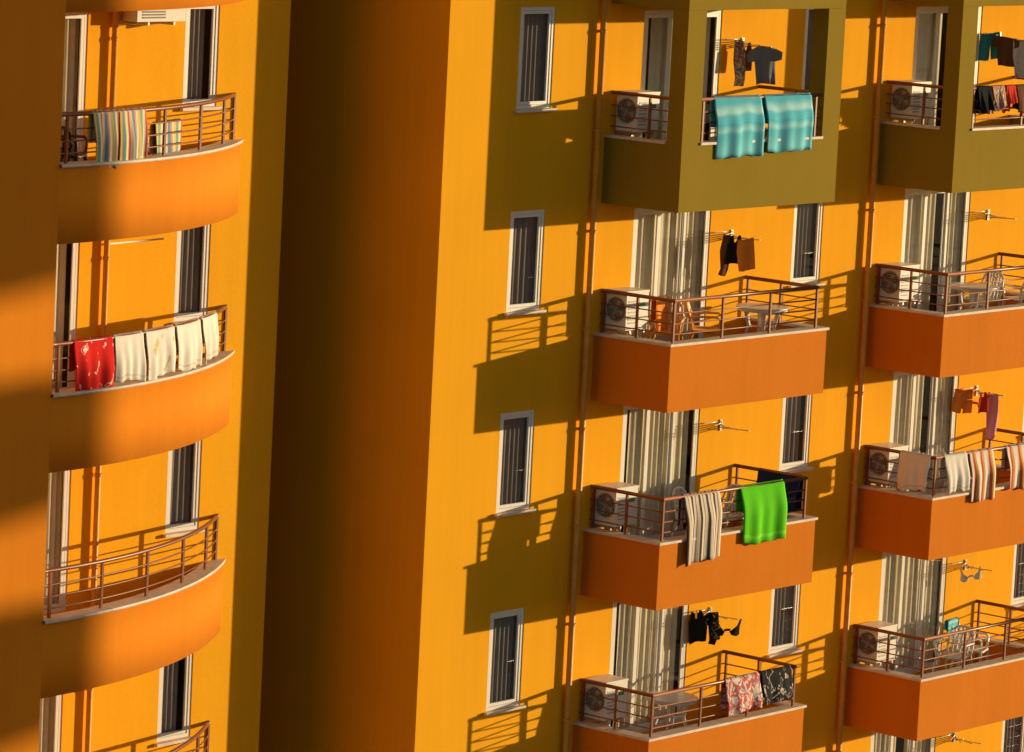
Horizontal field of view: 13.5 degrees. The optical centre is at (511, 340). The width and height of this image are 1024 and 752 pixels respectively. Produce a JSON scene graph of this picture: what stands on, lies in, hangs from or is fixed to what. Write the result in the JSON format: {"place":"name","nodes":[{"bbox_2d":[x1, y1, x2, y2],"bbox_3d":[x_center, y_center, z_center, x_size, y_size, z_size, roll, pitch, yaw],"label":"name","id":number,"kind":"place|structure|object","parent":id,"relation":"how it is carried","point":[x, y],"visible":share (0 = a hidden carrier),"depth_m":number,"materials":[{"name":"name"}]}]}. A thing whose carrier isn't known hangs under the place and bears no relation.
{"place":"outdoors","nodes":[
{"label":"outdoors","id":0,"kind":"place"},
{"bbox_2d":[60,92,236,162],"bbox_3d":[-4.972,-2.932,59.354,1.758,0.675,5.143,9,10,40],"label":"balcony railing","id":1,"kind":"object","parent":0,"point":[67,115],"visible":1,"depth_m":58.99,"materials":[{"name":"metal"}]},
{"bbox_2d":[169,720,209,751],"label":"balcony railing","id":2,"kind":"object","parent":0,"point":[196,736],"visible":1,"depth_m":62.20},
{"bbox_2d":[199,311,218,364],"bbox_3d":[-4.270,-0.041,60.978,0.186,0.675,0.749,5,8,13],"label":"bath towel","id":3,"kind":"object","parent":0,"point":[210,330],"visible":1,"depth_m":60.93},
{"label":"clothes drying rack","id":4,"kind":"object","parent":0,"visible":0},
{"bbox_2d":[979,32,999,60],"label":"swim shorts","id":5,"kind":"object","parent":4,"relation":"hanging from","point":[986,48],"visible":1,"depth_m":73.53,"materials":[{"name":"teal fabric"}]},
{"bbox_2d":[992,36,1019,66],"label":"shirt","id":6,"kind":"object","parent":4,"relation":"hanging from","point":[1003,45],"visible":1,"depth_m":73.55,"materials":[{"name":"brown fabric"}]},
{"bbox_2d":[1013,40,1023,78],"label":"bath towel","id":7,"kind":"object","parent":4,"relation":"hanging from","point":[1018,56],"visible":1,"depth_m":73.61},
{"label":"ground","id":8,"kind":"structure","parent":0,"visible":0},
{"bbox_2d":[0,0,290,751],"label":"walls","id":9,"kind":"structure","parent":8,"relation":"on","point":[245,240],"depth_m":61.01,"materials":[{"name":"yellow paint"}]},
{"bbox_2d":[85,11,163,751],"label":"drainpipes","id":10,"kind":"object","parent":9,"relation":"attached to","point":[107,243],"visible":0.6,"depth_m":60.38,"materials":[{"name":"metal"}]},
{"bbox_2d":[38,5,222,751],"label":"windows","id":11,"kind":"structure","parent":9,"relation":"attached to","point":[181,484],"depth_m":61.26,"materials":[{"name":"white plastic"}]},
{"bbox_2d":[40,558,225,698],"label":"balcony parapet","id":12,"kind":"structure","parent":9,"relation":"attached to","point":[130,637],"depth_m":59.26,"materials":[{"name":"paint"}]},
{"bbox_2d":[44,514,218,617],"bbox_3d":[-5.278,3.109,60.147,1.758,0.675,5.143,9,10,40],"label":"balcony railing","id":13,"kind":"object","parent":12,"relation":"on","point":[205,526],"visible":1,"depth_m":59.56,"materials":[{"name":"metal"}]},
{"bbox_2d":[49,350,234,472],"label":"balcony parapet","id":14,"kind":"structure","parent":9,"relation":"attached to","point":[126,420],"depth_m":58.84,"materials":[{"name":"paint"}]},
{"bbox_2d":[69,335,114,390],"bbox_3d":[-5.606,0.321,57.906,0.191,0.728,0.804,8,9,34],"label":"beach towel","id":15,"kind":"object","parent":14,"relation":"on","point":[92,363],"visible":1,"depth_m":57.87,"materials":[{"name":"fabric"}]},
{"bbox_2d":[112,330,145,382],"bbox_3d":[-5.189,0.235,58.562,0.182,0.687,0.672,7,9,29],"label":"bath towel","id":16,"kind":"object","parent":14,"relation":"on","point":[129,359],"visible":1,"depth_m":58.50,"materials":[{"name":"fabric"}]},
{"bbox_2d":[52,304,227,391],"bbox_3d":[-5.125,0.089,59.750,1.758,0.675,5.143,9,10,40],"label":"balcony railing","id":17,"kind":"object","parent":14,"relation":"on","point":[224,308],"visible":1,"depth_m":58.12,"materials":[{"name":"metal"}]},
{"bbox_2d":[143,324,175,380],"bbox_3d":[-4.828,0.173,59.280,0.190,0.714,0.812,6,8,23],"label":"beach towel","id":18,"kind":"object","parent":14,"relation":"on","point":[160,351],"visible":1,"depth_m":59.25,"materials":[{"name":"fabric"}]},
{"bbox_2d":[173,317,201,370],"bbox_3d":[-4.507,0.064,60.120,0.179,0.685,0.864,5,8,16],"label":"bath towel","id":19,"kind":"object","parent":14,"relation":"on","point":[188,337],"visible":1,"depth_m":60.04,"materials":[{"name":"fabric"}]},
{"bbox_2d":[57,139,242,243],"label":"balcony parapet","id":20,"kind":"structure","parent":9,"relation":"attached to","point":[156,194],"depth_m":58.46,"materials":[{"name":"paint"}]},
{"bbox_2d":[60,126,72,161],"bbox_3d":[-6.176,-2.453,57.802,0.620,0.911,0.658,0,8,-20],"label":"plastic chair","id":21,"kind":"object","parent":20,"relation":"on","point":[70,144],"visible":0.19,"depth_m":57.65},
{"bbox_2d":[60,135,88,160],"bbox_3d":[-6.065,-2.538,58.490,0.658,0.911,0.620,4,8,10],"label":"plastic chair","id":22,"kind":"object","parent":20,"relation":"on","point":[76,157],"visible":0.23,"depth_m":58.59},
{"bbox_2d":[87,109,118,168],"bbox_3d":[-5.416,-2.669,57.572,0.182,0.799,0.523,8,9,35],"label":"beach towel","id":23,"kind":"object","parent":20,"relation":"hanging from","point":[104,133],"visible":1,"depth_m":57.53,"materials":[{"name":"fabric"}]},
{"bbox_2d":[117,107,147,159],"bbox_3d":[-5.095,-2.740,58.066,0.191,0.757,0.619,7,9,31],"label":"beach towel","id":24,"kind":"object","parent":20,"relation":"on","point":[133,124],"visible":1,"depth_m":58.00,"materials":[{"name":"fabric"}]},
{"bbox_2d":[147,132,156,154],"bbox_3d":[-5.054,-2.644,59.684,0.658,0.911,0.620,9,10,40],"label":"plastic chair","id":25,"kind":"object","parent":20,"relation":"on","point":[148,145],"visible":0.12,"depth_m":59.92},
{"bbox_2d":[149,118,181,154],"bbox_3d":[-4.731,-2.786,59.404,0.155,0.476,0.848,6,8,23],"label":"beach towel","id":26,"kind":"object","parent":20,"relation":"on","point":[175,138],"visible":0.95,"depth_m":59.35,"materials":[{"name":"fabric"}]},
{"bbox_2d":[122,8,185,25],"bbox_3d":[-4.966,-4.626,60.126,0.327,0.480,0.950,9,10,40],"label":"air conditioner","id":27,"kind":"object","parent":9,"relation":"attached to","point":[167,17],"visible":0.62,"depth_m":59.96,"materials":[{"name":"metal"}]},
{"bbox_2d":[66,0,244,11],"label":"balcony parapet","id":28,"kind":"structure","parent":9,"relation":"attached to","point":[102,5],"depth_m":57.69,"materials":[{"name":"paint"}]},
{"bbox_2d":[258,0,1023,751],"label":"walls","id":29,"kind":"structure","parent":8,"relation":"on","point":[422,160],"depth_m":65.41,"materials":[{"name":"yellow paint"}]},
{"bbox_2d":[584,674,628,725],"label":"air conditioner","id":30,"kind":"object","parent":29,"relation":"attached to","point":[610,679],"visible":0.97,"depth_m":67.21,"materials":[{"name":"metal"}]},
{"bbox_2d":[595,481,638,531],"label":"air conditioner","id":31,"kind":"object","parent":29,"relation":"attached to","point":[611,507],"visible":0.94,"depth_m":66.81,"materials":[{"name":"metal"}]},
{"bbox_2d":[605,287,649,335],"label":"air conditioner","id":32,"kind":"object","parent":29,"relation":"attached to","point":[616,299],"visible":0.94,"depth_m":66.41,"materials":[{"name":"metal"}]},
{"bbox_2d":[616,89,660,136],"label":"air conditioner","id":33,"kind":"object","parent":29,"relation":"attached to","point":[633,101],"visible":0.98,"depth_m":66.01,"materials":[{"name":"metal"}]},
{"bbox_2d":[572,698,806,751],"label":"balcony parapet","id":34,"kind":"structure","parent":29,"relation":"attached to","point":[775,727],"depth_m":67.74,"materials":[{"name":"paint"}]},
{"bbox_2d":[645,691,697,729],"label":"plastic table","id":35,"kind":"object","parent":34,"relation":"on","point":[672,698],"visible":0.69,"depth_m":68.08,"materials":[{"name":"plastic"}]},
{"bbox_2d":[579,650,796,736],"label":"balcony railing","id":36,"kind":"object","parent":34,"relation":"on","point":[652,696],"visible":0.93,"depth_m":67.19,"materials":[{"name":"metal"}]},
{"bbox_2d":[720,672,762,716],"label":"floral sarong","id":37,"kind":"object","parent":36,"relation":"hanging from","point":[743,693],"visible":1,"depth_m":67.95,"materials":[{"name":"fabric"}]},
{"bbox_2d":[759,665,792,704],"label":"floral sarong","id":38,"kind":"object","parent":36,"relation":"hanging from","point":[777,684],"visible":1,"depth_m":68.66,"materials":[{"name":"fabric"}]},
{"bbox_2d":[580,506,817,610],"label":"balcony parapet","id":39,"kind":"structure","parent":29,"relation":"attached to","point":[639,571],"depth_m":66.81,"materials":[{"name":"paint"}]},
{"bbox_2d":[671,486,686,536],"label":"plastic chair","id":40,"kind":"object","parent":39,"relation":"on","point":[678,491],"visible":0.35,"depth_m":68.24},
{"bbox_2d":[589,464,807,541],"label":"balcony railing","id":41,"kind":"object","parent":39,"relation":"on","point":[663,500],"visible":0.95,"depth_m":66.80,"materials":[{"name":"metal"}]},
{"bbox_2d":[678,489,721,566],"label":"beach towel","id":42,"kind":"object","parent":39,"relation":"hanging from","point":[702,514],"visible":1,"depth_m":66.61,"materials":[{"name":"fabric"}]},
{"bbox_2d":[721,484,743,528],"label":"plastic chair","id":43,"kind":"object","parent":39,"relation":"on","point":[726,517],"visible":0.39,"depth_m":68.84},
{"bbox_2d":[735,479,786,544],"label":"beach towel","id":44,"kind":"object","parent":39,"relation":"hanging from","point":[764,507],"visible":1,"depth_m":67.82,"materials":[{"name":"fabric"}]},
{"bbox_2d":[756,468,803,511],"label":"beach towel","id":45,"kind":"object","parent":39,"relation":"on","point":[763,476],"visible":0.48,"depth_m":68.89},
{"bbox_2d":[591,317,829,412],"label":"balcony parapet","id":46,"kind":"structure","parent":29,"relation":"attached to","point":[786,360],"depth_m":66.46,"materials":[{"name":"paint"}]},
{"bbox_2d":[646,298,685,340],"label":"plastic chair","id":47,"kind":"object","parent":46,"relation":"on","point":[678,329],"visible":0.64,"depth_m":67.31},
{"bbox_2d":[650,296,667,334],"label":"beach towel","id":48,"kind":"object","parent":47,"relation":"on","point":[656,305],"visible":0.75,"depth_m":67.13,"materials":[{"name":"orange fabric"}]},
{"bbox_2d":[685,302,720,339],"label":"plastic chair","id":49,"kind":"object","parent":46,"relation":"on","point":[693,327],"visible":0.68,"depth_m":67.43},
{"bbox_2d":[599,275,819,342],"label":"balcony railing","id":50,"kind":"object","parent":46,"relation":"on","point":[781,290],"visible":0.97,"depth_m":66.58,"materials":[{"name":"metal"}]},
{"bbox_2d":[736,303,788,332],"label":"plastic table","id":51,"kind":"object","parent":46,"relation":"on","point":[764,309],"visible":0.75,"depth_m":68.46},
{"bbox_2d":[693,607,737,619],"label":"clothes drying rack","id":52,"kind":"object","parent":29,"relation":"attached to","point":[710,610],"visible":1,"depth_m":69.32,"materials":[{"name":"metal"}]},
{"bbox_2d":[688,610,705,644],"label":"tank top","id":53,"kind":"object","parent":52,"relation":"attached to","point":[697,629],"visible":1,"depth_m":69.19,"materials":[{"name":"black fabric"}]},
{"bbox_2d":[697,612,719,641],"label":"swim shorts","id":54,"kind":"object","parent":52,"relation":"hanging from","point":[715,626],"visible":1,"depth_m":69.29,"materials":[{"name":"fabric"}]},
{"bbox_2d":[708,613,716,644],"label":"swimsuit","id":55,"kind":"object","parent":52,"relation":"hanging from","point":[712,642],"visible":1,"depth_m":69.32,"materials":[{"name":"black fabric"}]},
{"bbox_2d":[714,619,741,635],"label":"bikini top","id":56,"kind":"object","parent":52,"relation":"hanging from","point":[735,631],"visible":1,"depth_m":69.36,"materials":[{"name":"black fabric"}]},
{"bbox_2d":[601,8,845,212],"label":"balcony parapet","id":57,"kind":"structure","parent":29,"relation":"attached to","point":[680,169],"depth_m":65.94,"materials":[{"name":"paint"}]},
{"bbox_2d":[610,85,821,141],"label":"balcony railing","id":58,"kind":"object","parent":57,"relation":"on","point":[651,96],"visible":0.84,"depth_m":65.82,"materials":[{"name":"metal"}]},
{"bbox_2d":[710,94,764,158],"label":"beach towel","id":59,"kind":"object","parent":57,"relation":"hanging from","point":[740,124],"visible":1,"depth_m":66.03,"materials":[{"name":"fabric"}]},
{"bbox_2d":[762,92,813,152],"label":"beach towel","id":60,"kind":"object","parent":57,"relation":"hanging from","point":[790,118],"visible":1,"depth_m":67.02,"materials":[{"name":"fabric"}]},
{"bbox_2d":[562,0,887,751],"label":"drainpipes","id":61,"kind":"object","parent":29,"relation":"attached to","point":[587,329],"visible":1,"depth_m":66.96,"materials":[{"name":"metal"}]},
{"bbox_2d":[704,419,748,430],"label":"clothes drying rack","id":62,"kind":"object","parent":29,"relation":"attached to","point":[720,421],"visible":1,"depth_m":69.05,"materials":[{"name":"metal"}]},
{"bbox_2d":[612,0,846,9],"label":"balcony parapet","id":63,"kind":"structure","parent":29,"relation":"attached to","point":[736,4],"depth_m":65.74,"materials":[{"name":"paint"}]},
{"bbox_2d":[715,229,759,240],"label":"clothes drying rack","id":64,"kind":"object","parent":29,"relation":"attached to","point":[731,232],"visible":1,"depth_m":68.54,"materials":[{"name":"metal"}]},
{"bbox_2d":[718,234,730,275],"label":"sarong","id":65,"kind":"object","parent":64,"relation":"hanging from","point":[723,265],"visible":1,"depth_m":68.42,"materials":[{"name":"brown fabric"}]},
{"bbox_2d":[725,235,740,263],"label":"swimsuit","id":66,"kind":"object","parent":64,"relation":"hanging from","point":[731,254],"visible":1,"depth_m":68.43,"materials":[{"name":"black fabric"}]},
{"bbox_2d":[737,237,754,271],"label":"swim shorts","id":67,"kind":"object","parent":64,"relation":"hanging from","point":[746,254],"visible":1,"depth_m":68.41,"materials":[{"name":"orange fabric"}]},
{"bbox_2d":[726,38,770,47],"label":"clothes drying rack","id":68,"kind":"object","parent":29,"relation":"attached to","point":[747,43],"visible":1,"depth_m":68.13,"materials":[{"name":"metal"}]},
{"bbox_2d":[733,40,745,85],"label":"trousers","id":69,"kind":"object","parent":68,"relation":"attached to","point":[739,59],"visible":1,"depth_m":68.03,"materials":[{"name":"fabric"}]},
{"bbox_2d":[745,42,751,70],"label":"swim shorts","id":70,"kind":"object","parent":68,"relation":"hanging from","point":[748,67],"visible":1,"depth_m":68.22,"materials":[{"name":"brown fabric"}]},
{"bbox_2d":[746,46,782,84],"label":"shirt","id":71,"kind":"object","parent":68,"relation":"hanging from","point":[763,58],"visible":1,"depth_m":68.15,"materials":[{"name":"grey fabric"}]},
{"bbox_2d":[483,6,1023,751],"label":"windows","id":72,"kind":"structure","parent":29,"relation":"attached to","point":[669,248],"depth_m":68.66,"materials":[{"name":"white plastic"}]},
{"bbox_2d":[857,620,897,666],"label":"air conditioner","id":73,"kind":"object","parent":29,"relation":"attached to","point":[875,636],"visible":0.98,"depth_m":72.70,"materials":[{"name":"metal"}]},
{"bbox_2d":[868,442,908,487],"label":"air conditioner","id":74,"kind":"object","parent":29,"relation":"attached to","point":[884,456],"visible":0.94,"depth_m":72.28,"materials":[{"name":"metal"}]},
{"bbox_2d":[879,262,919,305],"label":"air conditioner","id":75,"kind":"object","parent":29,"relation":"attached to","point":[891,283],"visible":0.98,"depth_m":71.90,"materials":[{"name":"metal"}]},
{"bbox_2d":[890,79,931,122],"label":"air conditioner","id":76,"kind":"object","parent":29,"relation":"attached to","point":[906,100],"visible":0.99,"depth_m":71.50,"materials":[{"name":"metal"}]},
{"bbox_2d":[844,636,1023,740],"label":"balcony parapet","id":77,"kind":"structure","parent":29,"relation":"attached to","point":[940,702],"depth_m":72.63,"materials":[{"name":"paint"}]},
{"bbox_2d":[852,599,1023,677],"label":"balcony railing","id":78,"kind":"object","parent":77,"relation":"on","point":[1010,621],"visible":0.99,"depth_m":72.78,"materials":[{"name":"metal"}]},
{"bbox_2d":[932,625,974,671],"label":"plastic chair","id":79,"kind":"object","parent":77,"relation":"on","point":[959,656],"visible":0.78,"depth_m":74.12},
{"bbox_2d":[944,617,958,637],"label":"beach towel","id":80,"kind":"object","parent":79,"relation":"on","point":[950,623],"visible":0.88,"depth_m":74.53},
{"bbox_2d":[949,623,989,668],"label":"plastic chair","id":81,"kind":"object","parent":77,"relation":"on","point":[981,651],"visible":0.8,"depth_m":74.63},
{"bbox_2d":[855,464,1023,560],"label":"balcony parapet","id":82,"kind":"structure","parent":29,"relation":"attached to","point":[918,525],"depth_m":72.13,"materials":[{"name":"paint"}]},
{"bbox_2d":[897,450,932,492],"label":"bath towel","id":83,"kind":"object","parent":82,"relation":"on","point":[914,472],"visible":1,"depth_m":71.66,"materials":[{"name":"fabric"}]},
{"bbox_2d":[863,428,1023,496],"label":"balcony railing","id":84,"kind":"object","parent":82,"relation":"on","point":[934,458],"visible":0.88,"depth_m":72.30,"materials":[{"name":"metal"}]},
{"bbox_2d":[939,451,969,493],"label":"bath towel","id":85,"kind":"object","parent":82,"relation":"hanging from","point":[956,472],"visible":1,"depth_m":71.83,"materials":[{"name":"fabric"}]},
{"bbox_2d":[941,449,971,492],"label":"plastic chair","id":86,"kind":"object","parent":82,"relation":"on","point":[945,482],"visible":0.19,"depth_m":74.00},
{"bbox_2d":[967,447,995,501],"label":"beach towel","id":87,"kind":"object","parent":82,"relation":"on","point":[982,468],"visible":1,"depth_m":72.42,"materials":[{"name":"fabric"}]},
{"bbox_2d":[1001,442,1023,489],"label":"beach towel","id":88,"kind":"object","parent":82,"relation":"hanging from","point":[1014,461],"visible":1,"depth_m":73.16,"materials":[{"name":"fabric"}]},
{"bbox_2d":[866,290,1023,377],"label":"balcony parapet","id":89,"kind":"structure","parent":29,"relation":"attached to","point":[938,344],"depth_m":71.71,"materials":[{"name":"paint"}]},
{"bbox_2d":[874,252,1023,313],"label":"balcony railing","id":90,"kind":"object","parent":89,"relation":"on","point":[987,271],"visible":0.94,"depth_m":71.77,"materials":[{"name":"metal"}]},
{"bbox_2d":[949,282,998,309],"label":"plastic table","id":91,"kind":"object","parent":89,"relation":"on","point":[973,288],"visible":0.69,"depth_m":72.85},
{"bbox_2d":[961,271,1003,309],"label":"plastic chair","id":92,"kind":"object","parent":89,"relation":"on","point":[980,298],"visible":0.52,"depth_m":73.64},
{"bbox_2d":[1002,282,1023,305],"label":"plastic chair","id":93,"kind":"object","parent":89,"relation":"on","point":[1020,300],"visible":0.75,"depth_m":73.78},
{"bbox_2d":[877,5,1023,192],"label":"balcony parapet","id":94,"kind":"structure","parent":29,"relation":"attached to","point":[954,152],"depth_m":71.03,"materials":[{"name":"paint"}]},
{"bbox_2d":[886,76,1023,127],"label":"balcony railing","id":95,"kind":"object","parent":94,"relation":"on","point":[924,97],"visible":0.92,"depth_m":71.18,"materials":[{"name":"metal"}]},
{"bbox_2d":[974,85,994,114],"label":"dark blanket","id":96,"kind":"object","parent":94,"relation":"attached to","point":[984,104],"visible":1,"depth_m":71.17,"materials":[{"name":"black fabric"}]},
{"bbox_2d":[987,85,1006,113],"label":"sarong","id":97,"kind":"object","parent":94,"relation":"attached to","point":[999,95],"visible":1,"depth_m":71.48,"materials":[{"name":"fabric"}]},
{"bbox_2d":[1002,84,1017,112],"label":"swim shorts","id":98,"kind":"object","parent":94,"relation":"hanging from","point":[1011,94],"visible":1,"depth_m":71.76,"materials":[{"name":"red fabric"}]},
{"bbox_2d":[1012,84,1023,113],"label":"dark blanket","id":99,"kind":"object","parent":94,"relation":"attached to","point":[1020,95],"visible":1,"depth_m":71.94,"materials":[{"name":"brown fabric"}]},
{"bbox_2d":[896,0,1023,5],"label":"balcony parapet","id":100,"kind":"structure","parent":29,"relation":"attached to","point":[984,2],"depth_m":70.80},
{"bbox_2d":[940,732,981,743],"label":"clothes drying rack","id":101,"kind":"object","parent":29,"relation":"attached to","point":[954,738],"visible":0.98,"depth_m":75.26,"materials":[{"name":"metal"}]},
{"bbox_2d":[952,559,992,570],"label":"clothes drying rack","id":102,"kind":"object","parent":29,"relation":"attached to","point":[966,566],"visible":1,"depth_m":74.90,"materials":[{"name":"metal"}]},
{"bbox_2d":[960,566,980,581],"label":"bikini top","id":103,"kind":"object","parent":102,"relation":"hanging from","point":[964,578],"visible":1,"depth_m":74.73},
{"bbox_2d":[963,385,1003,395],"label":"clothes drying rack","id":104,"kind":"object","parent":29,"relation":"attached to","point":[976,390],"visible":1,"depth_m":74.54,"materials":[{"name":"metal"}]},
{"bbox_2d":[951,388,972,413],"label":"swim shorts","id":105,"kind":"object","parent":104,"relation":"hanging from","point":[960,396],"visible":1,"depth_m":74.23,"materials":[{"name":"orange fabric"}]},
{"bbox_2d":[961,392,989,408],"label":"swimsuit","id":106,"kind":"object","parent":104,"relation":"hanging from","point":[988,395],"visible":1,"depth_m":74.41,"materials":[{"name":"red fabric"}]},
{"bbox_2d":[978,392,987,413],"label":"tank top","id":107,"kind":"object","parent":104,"relation":"attached to","point":[983,404],"visible":1,"depth_m":74.22,"materials":[{"name":"red fabric"}]},
{"bbox_2d":[984,393,998,439],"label":"towel","id":108,"kind":"object","parent":104,"relation":"hanging from","point":[992,416],"visible":1,"depth_m":74.49,"materials":[{"name":"pink fabric"}]},
{"bbox_2d":[974,210,1015,219],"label":"clothes drying rack","id":109,"kind":"object","parent":29,"relation":"attached to","point":[988,215],"visible":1,"depth_m":74.13,"materials":[{"name":"metal"}]}
]}

